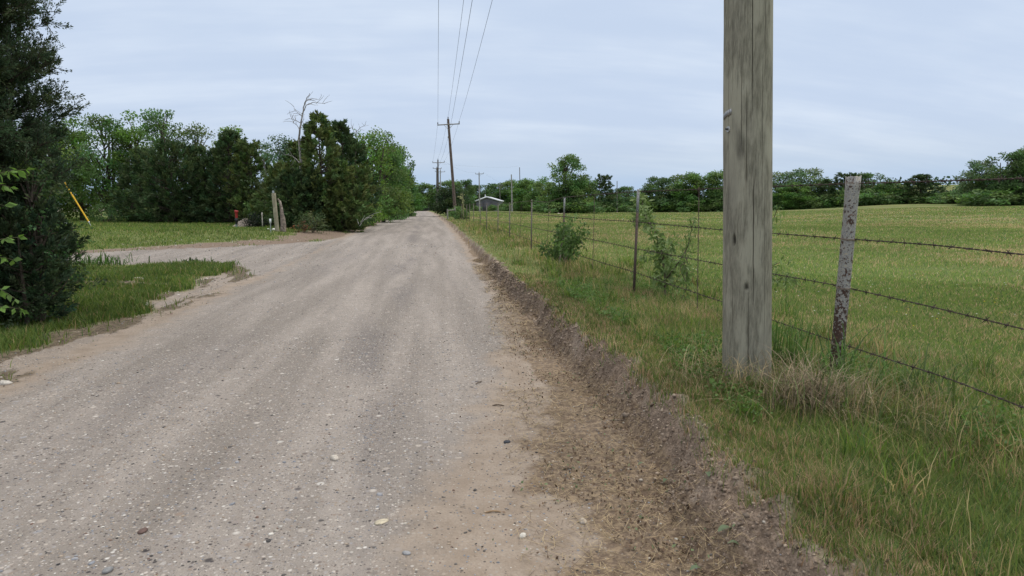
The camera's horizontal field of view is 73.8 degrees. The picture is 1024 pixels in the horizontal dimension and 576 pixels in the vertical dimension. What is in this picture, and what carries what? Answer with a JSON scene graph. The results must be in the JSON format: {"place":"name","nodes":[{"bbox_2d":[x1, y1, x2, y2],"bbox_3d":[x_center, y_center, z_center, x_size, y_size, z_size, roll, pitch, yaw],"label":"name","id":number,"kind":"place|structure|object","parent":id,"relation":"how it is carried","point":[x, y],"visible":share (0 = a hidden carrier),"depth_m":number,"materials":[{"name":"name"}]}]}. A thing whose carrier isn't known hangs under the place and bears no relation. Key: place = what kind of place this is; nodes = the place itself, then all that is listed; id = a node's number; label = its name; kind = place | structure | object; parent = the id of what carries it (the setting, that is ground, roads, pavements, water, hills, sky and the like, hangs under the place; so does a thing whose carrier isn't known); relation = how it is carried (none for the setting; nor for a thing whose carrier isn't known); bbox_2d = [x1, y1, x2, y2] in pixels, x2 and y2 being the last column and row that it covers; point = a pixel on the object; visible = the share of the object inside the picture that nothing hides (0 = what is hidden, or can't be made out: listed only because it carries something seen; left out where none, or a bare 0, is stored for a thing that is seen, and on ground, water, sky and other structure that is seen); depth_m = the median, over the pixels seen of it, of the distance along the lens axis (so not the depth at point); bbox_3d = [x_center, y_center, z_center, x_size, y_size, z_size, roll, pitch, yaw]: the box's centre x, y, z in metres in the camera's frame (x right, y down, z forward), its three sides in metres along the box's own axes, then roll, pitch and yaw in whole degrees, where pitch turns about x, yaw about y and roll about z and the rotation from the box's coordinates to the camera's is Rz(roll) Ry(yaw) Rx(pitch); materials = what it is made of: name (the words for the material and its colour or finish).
{"place":"outdoors","nodes":[
{"label":"outdoors","id":0,"kind":"place"},
{"bbox_2d":[0,217,349,380],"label":"lot grass","id":1,"kind":"structure","parent":0,"point":[112,299],"depth_m":12.78,"materials":[{"name":"green plant"}]},
{"bbox_2d":[68,239,338,276],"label":"gravel driveway","id":2,"kind":"structure","parent":0,"point":[224,254],"depth_m":19.69,"materials":[{"name":"beige gravel"}]},
{"bbox_2d":[0,211,806,575],"bbox_3d":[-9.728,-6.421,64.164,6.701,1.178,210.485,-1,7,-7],"label":"gravel road","id":3,"kind":"structure","parent":0,"point":[336,309],"depth_m":4.33,"materials":[{"name":"beige gravel"}]},
{"bbox_2d":[472,251,776,575],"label":"straw litter","id":4,"kind":"object","parent":3,"relation":"on","point":[559,385],"visible":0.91,"depth_m":3.64,"materials":[{"name":"beige plant"}]},
{"bbox_2d":[0,185,1023,575],"bbox_3d":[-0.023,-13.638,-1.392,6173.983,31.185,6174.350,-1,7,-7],"label":"ground","id":5,"kind":"structure","parent":0,"point":[76,347],"depth_m":5.83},
{"bbox_2d":[0,167,34,315],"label":"sapling","id":6,"kind":"object","parent":5,"relation":"on","point":[3,294],"visible":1,"depth_m":5.63,"materials":[{"name":"green plant"}]},
{"bbox_2d":[0,196,83,329],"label":"cedar tree","id":7,"kind":"object","parent":5,"relation":"on","point":[6,228],"visible":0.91,"depth_m":7.94,"materials":[{"name":"green plant"}]},
{"bbox_2d":[0,0,93,315],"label":"cedar tree","id":8,"kind":"object","parent":5,"relation":"on","point":[19,69],"visible":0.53,"depth_m":8.27,"materials":[{"name":"green plant"}]},
{"bbox_2d":[0,156,103,324],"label":"shrub","id":9,"kind":"object","parent":5,"relation":"on","point":[32,196],"visible":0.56,"depth_m":8.14,"materials":[{"name":"green plant"}]},
{"bbox_2d":[0,201,108,295],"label":"shrub","id":10,"kind":"object","parent":5,"relation":"on","point":[65,249],"visible":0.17,"depth_m":8.78,"materials":[{"name":"green plant"}]},
{"bbox_2d":[23,124,88,214],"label":"broadleaf tree","id":11,"kind":"object","parent":5,"relation":"on","point":[71,188],"visible":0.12,"depth_m":49.69,"materials":[{"name":"green plant"}]},
{"bbox_2d":[48,116,106,220],"bbox_3d":[-32.458,-8.783,51.136,5.498,8.140,4.936,2,7,13],"label":"broadleaf tree","id":12,"kind":"object","parent":5,"relation":"on","point":[73,139],"visible":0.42,"depth_m":50.77,"materials":[{"name":"green plant"}]},
{"bbox_2d":[60,113,131,220],"bbox_3d":[-29.585,-8.638,49.433,4.668,8.034,5.883,-1,7,-7],"label":"broadleaf tree","id":13,"kind":"object","parent":5,"relation":"on","point":[90,169],"visible":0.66,"depth_m":48.43,"materials":[{"name":"green plant"}]},
{"bbox_2d":[86,203,131,222],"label":"shrub","id":14,"kind":"object","parent":5,"relation":"on","point":[97,207],"visible":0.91,"depth_m":43.56,"materials":[{"name":"green plant"}]},
{"bbox_2d":[72,250,149,265],"bbox_3d":[-9.722,-0.738,16.342,1.924,0.357,1.931,-4,8,-33],"label":"grass tuft","id":15,"kind":"object","parent":5,"relation":"on","point":[108,261],"visible":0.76,"depth_m":16.22,"materials":[{"name":"green plant"}]},
{"bbox_2d":[106,109,159,220],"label":"broadleaf tree","id":16,"kind":"object","parent":5,"relation":"on","point":[132,137],"visible":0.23,"depth_m":49.09,"materials":[{"name":"green plant"}]},
{"bbox_2d":[105,147,181,221],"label":"cedar tree","id":17,"kind":"object","parent":5,"relation":"on","point":[124,179],"visible":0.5,"depth_m":44.78,"materials":[{"name":"green plant"}]},
{"bbox_2d":[113,108,189,219],"bbox_3d":[-25.142,-8.729,49.313,6.024,8.614,4.624,-1,7,-7],"label":"broadleaf tree","id":18,"kind":"object","parent":5,"relation":"on","point":[161,126],"visible":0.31,"depth_m":48.94,"materials":[{"name":"green plant"}]},
{"bbox_2d":[124,136,217,222],"bbox_3d":[-22.126,-6.905,44.500,4.835,5.715,5.793,4,8,32],"label":"cedar tree","id":19,"kind":"object","parent":5,"relation":"on","point":[170,165],"visible":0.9,"depth_m":43.43,"materials":[{"name":"green plant"}]},
{"bbox_2d":[173,121,215,219],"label":"broadleaf tree","id":20,"kind":"object","parent":5,"relation":"on","point":[196,132],"visible":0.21,"depth_m":49.64,"materials":[{"name":"green plant"}]},
{"bbox_2d":[160,144,239,221],"bbox_3d":[-20.553,-6.703,45.583,5.409,5.738,5.061,-1,7,-7],"label":"cedar tree","id":21,"kind":"object","parent":5,"relation":"on","point":[201,152],"visible":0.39,"depth_m":44.56,"materials":[{"name":"green plant"}]},
{"bbox_2d":[187,128,265,222],"bbox_3d":[-18.401,-7.236,44.395,4.964,6.419,3.719,1,7,7],"label":"cedar tree","id":22,"kind":"object","parent":5,"relation":"on","point":[227,137],"visible":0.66,"depth_m":43.64,"materials":[{"name":"green plant"}]},
{"bbox_2d":[205,125,252,221],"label":"broadleaf tree","id":23,"kind":"object","parent":5,"relation":"on","point":[233,128],"depth_m":47.94,"materials":[{"name":"green plant"}]},
{"bbox_2d":[221,138,271,219],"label":"cedar tree","id":24,"kind":"object","parent":5,"relation":"on","point":[242,146],"visible":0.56,"depth_m":43.12,"materials":[{"name":"green plant"}]},
{"bbox_2d":[238,211,269,226],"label":"shrub","id":25,"kind":"object","parent":5,"relation":"on","point":[252,222],"visible":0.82,"depth_m":34.61,"materials":[{"name":"green plant"}]},
{"bbox_2d":[243,159,284,225],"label":"cedar tree","id":26,"kind":"object","parent":5,"relation":"on","point":[272,171],"visible":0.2,"depth_m":39.11,"materials":[{"name":"green plant"}]},
{"bbox_2d":[241,133,302,206],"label":"broadleaf tree","id":27,"kind":"object","parent":5,"relation":"on","point":[284,146],"visible":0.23,"depth_m":41.77,"materials":[{"name":"green plant"}]},
{"bbox_2d":[271,193,279,231],"bbox_3d":[-10.328,-3.232,29.825,0.289,1.823,0.187,-1,7,-7],"label":"wooden post","id":28,"kind":"object","parent":5,"relation":"on","point":[275,212],"visible":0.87,"depth_m":29.75,"materials":[{"name":"grey wood"}]},
{"bbox_2d":[270,139,322,225],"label":"cedar tree","id":29,"kind":"object","parent":5,"relation":"on","point":[293,147],"visible":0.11,"depth_m":36.44,"materials":[{"name":"green plant"}]},
{"bbox_2d":[263,166,335,230],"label":"cedar tree","id":30,"kind":"object","parent":5,"relation":"on","point":[296,195],"visible":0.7,"depth_m":33.48,"materials":[{"name":"green plant"}]},
{"bbox_2d":[284,93,330,205],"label":"dead tree","id":31,"kind":"object","parent":5,"relation":"on","point":[299,139],"visible":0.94,"depth_m":33.98,"materials":[{"name":"grey wood"}]},
{"bbox_2d":[292,210,333,233],"bbox_3d":[-9.057,-2.923,30.933,1.696,1.250,1.672,1,7,8],"label":"shrub","id":32,"kind":"object","parent":5,"relation":"on","point":[311,225],"visible":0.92,"depth_m":30.84,"materials":[{"name":"green plant"}]},
{"bbox_2d":[280,109,364,230],"bbox_3d":[-9.763,-5.857,34.499,4.267,6.204,3.199,2,7,18],"label":"cedar tree","id":33,"kind":"object","parent":5,"relation":"on","point":[323,132],"visible":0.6,"depth_m":33.94,"materials":[{"name":"green plant"}]},
{"bbox_2d":[316,161,376,231],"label":"cedar tree","id":34,"kind":"object","parent":5,"relation":"on","point":[362,179],"visible":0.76,"depth_m":34.19,"materials":[{"name":"green plant"}]},
{"bbox_2d":[322,118,375,225],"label":"cedar tree","id":35,"kind":"object","parent":5,"relation":"on","point":[343,135],"visible":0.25,"depth_m":37.10,"materials":[{"name":"green plant"}]},
{"bbox_2d":[343,138,382,222],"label":"cedar tree","id":36,"kind":"object","parent":5,"relation":"on","point":[355,144],"visible":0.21,"depth_m":43.58,"materials":[{"name":"green plant"}]},
{"bbox_2d":[352,125,396,224],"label":"broadleaf tree","id":37,"kind":"object","parent":5,"relation":"on","point":[371,149],"visible":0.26,"depth_m":45.35,"materials":[{"name":"green plant"}]},
{"bbox_2d":[376,201,399,222],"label":"shrub","id":38,"kind":"object","parent":5,"relation":"on","point":[392,211],"visible":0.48,"depth_m":51.22,"materials":[{"name":"green plant"}]},
{"bbox_2d":[365,130,414,221],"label":"broadleaf tree","id":39,"kind":"object","parent":5,"relation":"on","point":[392,186],"visible":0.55,"depth_m":52.12,"materials":[{"name":"green plant"}]},
{"bbox_2d":[377,143,417,219],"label":"broadleaf tree","id":40,"kind":"object","parent":5,"relation":"on","point":[409,182],"visible":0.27,"depth_m":61.13,"materials":[{"name":"green plant"}]},
{"bbox_2d":[405,191,428,210],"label":"broadleaf tree","id":41,"kind":"object","parent":5,"relation":"on","point":[416,203],"visible":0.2,"depth_m":162.40,"materials":[{"name":"green plant"}]},
{"bbox_2d":[415,182,435,210],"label":"broadleaf tree","id":42,"kind":"object","parent":5,"relation":"on","point":[422,188],"visible":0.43,"depth_m":191.33,"materials":[{"name":"green plant"}]},
{"bbox_2d":[425,184,469,215],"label":"broadleaf tree","id":43,"kind":"object","parent":5,"relation":"on","point":[444,196],"visible":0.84,"depth_m":78.64,"materials":[{"name":"green plant"}]},
{"bbox_2d":[437,117,459,207],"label":"utility pole","id":44,"kind":"object","parent":5,"relation":"on","point":[448,124],"visible":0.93,"depth_m":69.85,"materials":[{"name":"brown wood"}]},
{"bbox_2d":[0,237,903,575],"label":"soil clods","id":45,"kind":"object","parent":5,"relation":"on","point":[502,271],"visible":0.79,"depth_m":4.07,"materials":[{"name":"soil"}]},
{"bbox_2d":[431,179,476,206],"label":"broadleaf tree","id":46,"kind":"object","parent":5,"relation":"on","point":[447,183],"visible":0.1,"depth_m":187.19,"materials":[{"name":"green plant"}]},
{"bbox_2d":[451,179,475,212],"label":"broadleaf tree","id":47,"kind":"object","parent":5,"relation":"on","point":[467,185],"visible":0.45,"depth_m":110.52,"materials":[{"name":"green plant"}]},
{"bbox_2d":[475,194,503,210],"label":"barn","id":48,"kind":"structure","parent":5,"relation":"on","point":[487,200],"depth_m":188.52,"materials":[{"name":"grey metal"}]},
{"bbox_2d":[481,182,510,203],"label":"broadleaf tree","id":49,"kind":"object","parent":5,"relation":"on","point":[492,188],"visible":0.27,"depth_m":233.64,"materials":[{"name":"green plant"}]},
{"bbox_2d":[491,180,528,208],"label":"broadleaf tree","id":50,"kind":"object","parent":5,"relation":"on","point":[505,191],"visible":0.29,"depth_m":229.63,"materials":[{"name":"green plant"}]},
{"bbox_2d":[57,175,988,209],"bbox_3d":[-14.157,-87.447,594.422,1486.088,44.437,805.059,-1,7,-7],"label":"distant woods","id":51,"kind":"object","parent":5,"relation":"on","point":[937,178],"depth_m":648.91,"materials":[{"name":"green plant"}]},
{"bbox_2d":[508,178,549,210],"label":"broadleaf tree","id":52,"kind":"object","parent":5,"relation":"on","point":[520,189],"visible":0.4,"depth_m":156.91,"materials":[{"name":"green plant"}]},
{"bbox_2d":[521,181,554,211],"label":"broadleaf tree","id":53,"kind":"object","parent":5,"relation":"on","point":[531,195],"visible":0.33,"depth_m":147.71,"materials":[{"name":"green plant"}]},
{"bbox_2d":[528,201,579,212],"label":"shrub","id":54,"kind":"object","parent":5,"relation":"on","point":[544,208],"visible":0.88,"depth_m":115.88,"materials":[{"name":"green plant"}]},
{"bbox_2d":[533,213,590,265],"bbox_3d":[1.035,-0.912,13.768,1.002,1.228,2.900,-1,7,-7],"label":"shrub","id":55,"kind":"object","parent":5,"relation":"on","point":[572,239],"visible":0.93,"depth_m":12.81,"materials":[{"name":"green plant"}]},
{"bbox_2d":[532,154,598,212],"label":"broadleaf tree","id":56,"kind":"object","parent":5,"relation":"on","point":[579,186],"visible":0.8,"depth_m":119.05,"materials":[{"name":"green plant"}]},
{"bbox_2d":[553,198,606,213],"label":"shrub","id":57,"kind":"object","parent":5,"relation":"on","point":[577,203],"visible":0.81,"depth_m":116.44,"materials":[{"name":"green plant"}]},
{"bbox_2d":[592,173,620,211],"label":"cedar tree","id":58,"kind":"object","parent":5,"relation":"on","point":[602,184],"visible":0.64,"depth_m":137.70,"materials":[{"name":"green plant"}]},
{"bbox_2d":[609,186,651,211],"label":"broadleaf tree","id":59,"kind":"object","parent":5,"relation":"on","point":[624,189],"visible":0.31,"depth_m":181.96,"materials":[{"name":"green plant"}]},
{"bbox_2d":[639,176,677,211],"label":"broadleaf tree","id":60,"kind":"object","parent":5,"relation":"on","point":[663,181],"visible":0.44,"depth_m":181.17,"materials":[{"name":"green plant"}]},
{"bbox_2d":[648,198,675,211],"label":"shrub","id":61,"kind":"object","parent":5,"relation":"on","point":[658,209],"visible":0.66,"depth_m":177.67,"materials":[{"name":"green plant"}]},
{"bbox_2d":[629,190,706,301],"bbox_3d":[2.087,-0.585,9.575,0.452,1.609,2.416,-1,7,-7],"label":"sapling","id":62,"kind":"object","parent":5,"relation":"on","point":[667,269],"visible":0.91,"depth_m":9.40,"materials":[{"name":"green plant"}]},
{"bbox_2d":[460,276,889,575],"bbox_3d":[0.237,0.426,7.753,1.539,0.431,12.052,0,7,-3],"label":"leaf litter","id":63,"kind":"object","parent":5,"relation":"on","point":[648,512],"visible":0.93,"depth_m":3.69,"materials":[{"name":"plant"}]},
{"bbox_2d":[658,197,692,211],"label":"shrub","id":64,"kind":"object","parent":5,"relation":"on","point":[675,201],"visible":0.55,"depth_m":176.19,"materials":[{"name":"green plant"}]},
{"bbox_2d":[654,174,705,207],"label":"broadleaf tree","id":65,"kind":"object","parent":5,"relation":"on","point":[673,180],"visible":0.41,"depth_m":179.17,"materials":[{"name":"green plant"}]},
{"bbox_2d":[667,171,722,211],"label":"broadleaf tree","id":66,"kind":"object","parent":5,"relation":"on","point":[691,178],"visible":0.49,"depth_m":175.74,"materials":[{"name":"green plant"}]},
{"bbox_2d":[675,198,717,211],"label":"shrub","id":67,"kind":"object","parent":5,"relation":"on","point":[677,208],"visible":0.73,"depth_m":172.80,"materials":[{"name":"green plant"}]},
{"bbox_2d":[680,170,722,211],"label":"broadleaf tree","id":68,"kind":"object","parent":5,"relation":"on","point":[717,175],"visible":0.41,"depth_m":173.37,"materials":[{"name":"green plant"}]},
{"bbox_2d":[431,211,1023,575],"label":"verge grass","id":69,"kind":"structure","parent":5,"relation":"on","point":[855,539],"depth_m":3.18,"materials":[{"name":"green plant"}]},
{"bbox_2d":[461,175,1023,409],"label":"barbed wire fence","id":70,"kind":"object","parent":5,"relation":"on","point":[850,209],"visible":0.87,"depth_m":4.67,"materials":[{"name":"metal"}]},
{"bbox_2d":[722,0,772,386],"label":"utility pole","id":71,"kind":"object","parent":5,"relation":"on","point":[747,163],"visible":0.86,"depth_m":4.49,"materials":[{"name":"grey wood"}]},
{"bbox_2d":[634,333,923,421],"bbox_3d":[1.540,0.508,4.454,1.727,0.372,1.733,-6,9,-41],"label":"grass tuft","id":72,"kind":"object","parent":5,"relation":"on","point":[717,374],"visible":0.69,"depth_m":4.44,"materials":[{"name":"plant"}]},
{"bbox_2d":[547,275,1023,462],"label":"verge weeds","id":73,"kind":"object","parent":5,"relation":"on","point":[705,345],"visible":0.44,"depth_m":4.99,"materials":[{"name":"green plant"}]},
{"bbox_2d":[772,204,801,292],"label":"sapling","id":74,"kind":"object","parent":5,"relation":"on","point":[783,278],"visible":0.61,"depth_m":5.82,"materials":[{"name":"green plant"}]},
{"bbox_2d":[772,169,810,204],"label":"broadleaf tree","id":75,"kind":"object","parent":5,"relation":"on","point":[782,176],"visible":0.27,"depth_m":171.17,"materials":[{"name":"green plant"}]},
{"bbox_2d":[772,182,817,209],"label":"broadleaf tree","id":76,"kind":"object","parent":5,"relation":"on","point":[790,195],"visible":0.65,"depth_m":164.15,"materials":[{"name":"green plant"}]},
{"bbox_2d":[772,193,821,209],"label":"shrub","id":77,"kind":"object","parent":5,"relation":"on","point":[798,201],"visible":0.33,"depth_m":163.89,"materials":[{"name":"green plant"}]},
{"bbox_2d":[772,306,829,377],"bbox_3d":[1.956,0.335,5.033,0.894,0.603,0.785,-1,7,-7],"label":"grass tuft","id":78,"kind":"object","parent":5,"relation":"on","point":[791,350],"visible":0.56,"depth_m":4.94,"materials":[{"name":"green plant"}]},
{"bbox_2d":[779,167,836,196],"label":"broadleaf tree","id":79,"kind":"object","parent":5,"relation":"on","point":[799,173],"visible":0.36,"depth_m":168.06,"materials":[{"name":"green plant"}]},
{"bbox_2d":[704,339,929,432],"bbox_3d":[1.745,0.551,4.089,1.373,0.387,1.339,-1,7,-7],"label":"grass tuft","id":80,"kind":"object","parent":5,"relation":"on","point":[816,388],"visible":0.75,"depth_m":4.08,"materials":[{"name":"plant"}]},
{"bbox_2d":[797,194,841,209],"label":"shrub","id":81,"kind":"object","parent":5,"relation":"on","point":[816,204],"visible":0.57,"depth_m":158.75,"materials":[{"name":"green plant"}]},
{"bbox_2d":[805,179,834,208],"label":"cedar tree","id":82,"kind":"object","parent":5,"relation":"on","point":[821,189],"visible":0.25,"depth_m":162.84,"materials":[{"name":"green plant"}]},
{"bbox_2d":[821,172,862,207],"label":"cedar tree","id":83,"kind":"object","parent":5,"relation":"on","point":[831,190],"visible":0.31,"depth_m":156.88,"materials":[{"name":"green plant"}]},
{"bbox_2d":[680,359,1023,457],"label":"grass tuft","id":84,"kind":"object","parent":5,"relation":"on","point":[879,394],"visible":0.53,"depth_m":3.98,"materials":[{"name":"plant"}]},
{"bbox_2d":[820,188,884,207],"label":"shrub","id":85,"kind":"object","parent":5,"relation":"on","point":[840,198],"visible":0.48,"depth_m":151.79,"materials":[{"name":"green plant"}]},
{"bbox_2d":[799,320,911,390],"bbox_3d":[2.222,0.445,4.569,0.726,0.515,0.834,3,7,22],"label":"grass tuft","id":86,"kind":"object","parent":5,"relation":"on","point":[824,360],"visible":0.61,"depth_m":4.58,"materials":[{"name":"green plant"}]},
{"bbox_2d":[837,172,894,205],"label":"broadleaf tree","id":87,"kind":"object","parent":5,"relation":"on","point":[865,177],"visible":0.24,"depth_m":154.52,"materials":[{"name":"green plant"}]},
{"bbox_2d":[859,188,900,205],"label":"shrub","id":88,"kind":"object","parent":5,"relation":"on","point":[880,192],"visible":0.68,"depth_m":148.52,"materials":[{"name":"green plant"}]},
{"bbox_2d":[873,180,911,202],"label":"broadleaf tree","id":89,"kind":"object","parent":5,"relation":"on","point":[895,189],"visible":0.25,"depth_m":151.07,"materials":[{"name":"green plant"}]},
{"bbox_2d":[879,191,921,204],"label":"shrub","id":90,"kind":"object","parent":5,"relation":"on","point":[897,197],"visible":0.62,"depth_m":147.19,"materials":[{"name":"green plant"}]},
{"bbox_2d":[885,173,949,203],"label":"cedar tree","id":91,"kind":"object","parent":5,"relation":"on","point":[922,186],"visible":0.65,"depth_m":145.79,"materials":[{"name":"green plant"}]},
{"bbox_2d":[853,339,992,410],"bbox_3d":[2.512,0.556,4.313,0.932,0.377,1.009,-4,7,-28],"label":"grass tuft","id":92,"kind":"object","parent":5,"relation":"on","point":[918,373],"visible":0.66,"depth_m":4.31,"materials":[{"name":"green plant"}]},
{"bbox_2d":[906,192,948,203],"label":"shrub","id":93,"kind":"object","parent":5,"relation":"on","point":[919,198],"visible":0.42,"depth_m":144.02,"materials":[{"name":"green plant"}]},
{"bbox_2d":[922,194,964,203],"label":"shrub","id":94,"kind":"object","parent":5,"relation":"on","point":[941,201],"visible":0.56,"depth_m":138.84,"materials":[{"name":"green plant"}]},
{"bbox_2d":[950,159,1004,203],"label":"broadleaf tree","id":95,"kind":"object","parent":5,"relation":"on","point":[967,185],"visible":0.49,"depth_m":126.10,"materials":[{"name":"green plant"}]},
{"bbox_2d":[955,188,1019,205],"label":"shrub","id":96,"kind":"object","parent":5,"relation":"on","point":[976,196],"visible":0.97,"depth_m":118.35,"materials":[{"name":"green plant"}]},
{"bbox_2d":[962,149,1023,205],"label":"broadleaf tree","id":97,"kind":"object","parent":5,"relation":"on","point":[1014,158],"visible":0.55,"depth_m":121.06,"materials":[{"name":"green plant"}]},
{"bbox_2d":[985,182,1023,205],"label":"shrub","id":98,"kind":"object","parent":5,"relation":"on","point":[1020,194],"visible":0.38,"depth_m":119.45,"materials":[{"name":"green plant"}]},
{"bbox_2d":[0,0,1023,200],"label":"sky","id":99,"kind":"structure","parent":0,"point":[633,89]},
{"bbox_2d":[443,206,1023,512],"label":"field grass","id":100,"kind":"structure","parent":0,"point":[871,310],"depth_m":12.98,"materials":[{"name":"green plant"}]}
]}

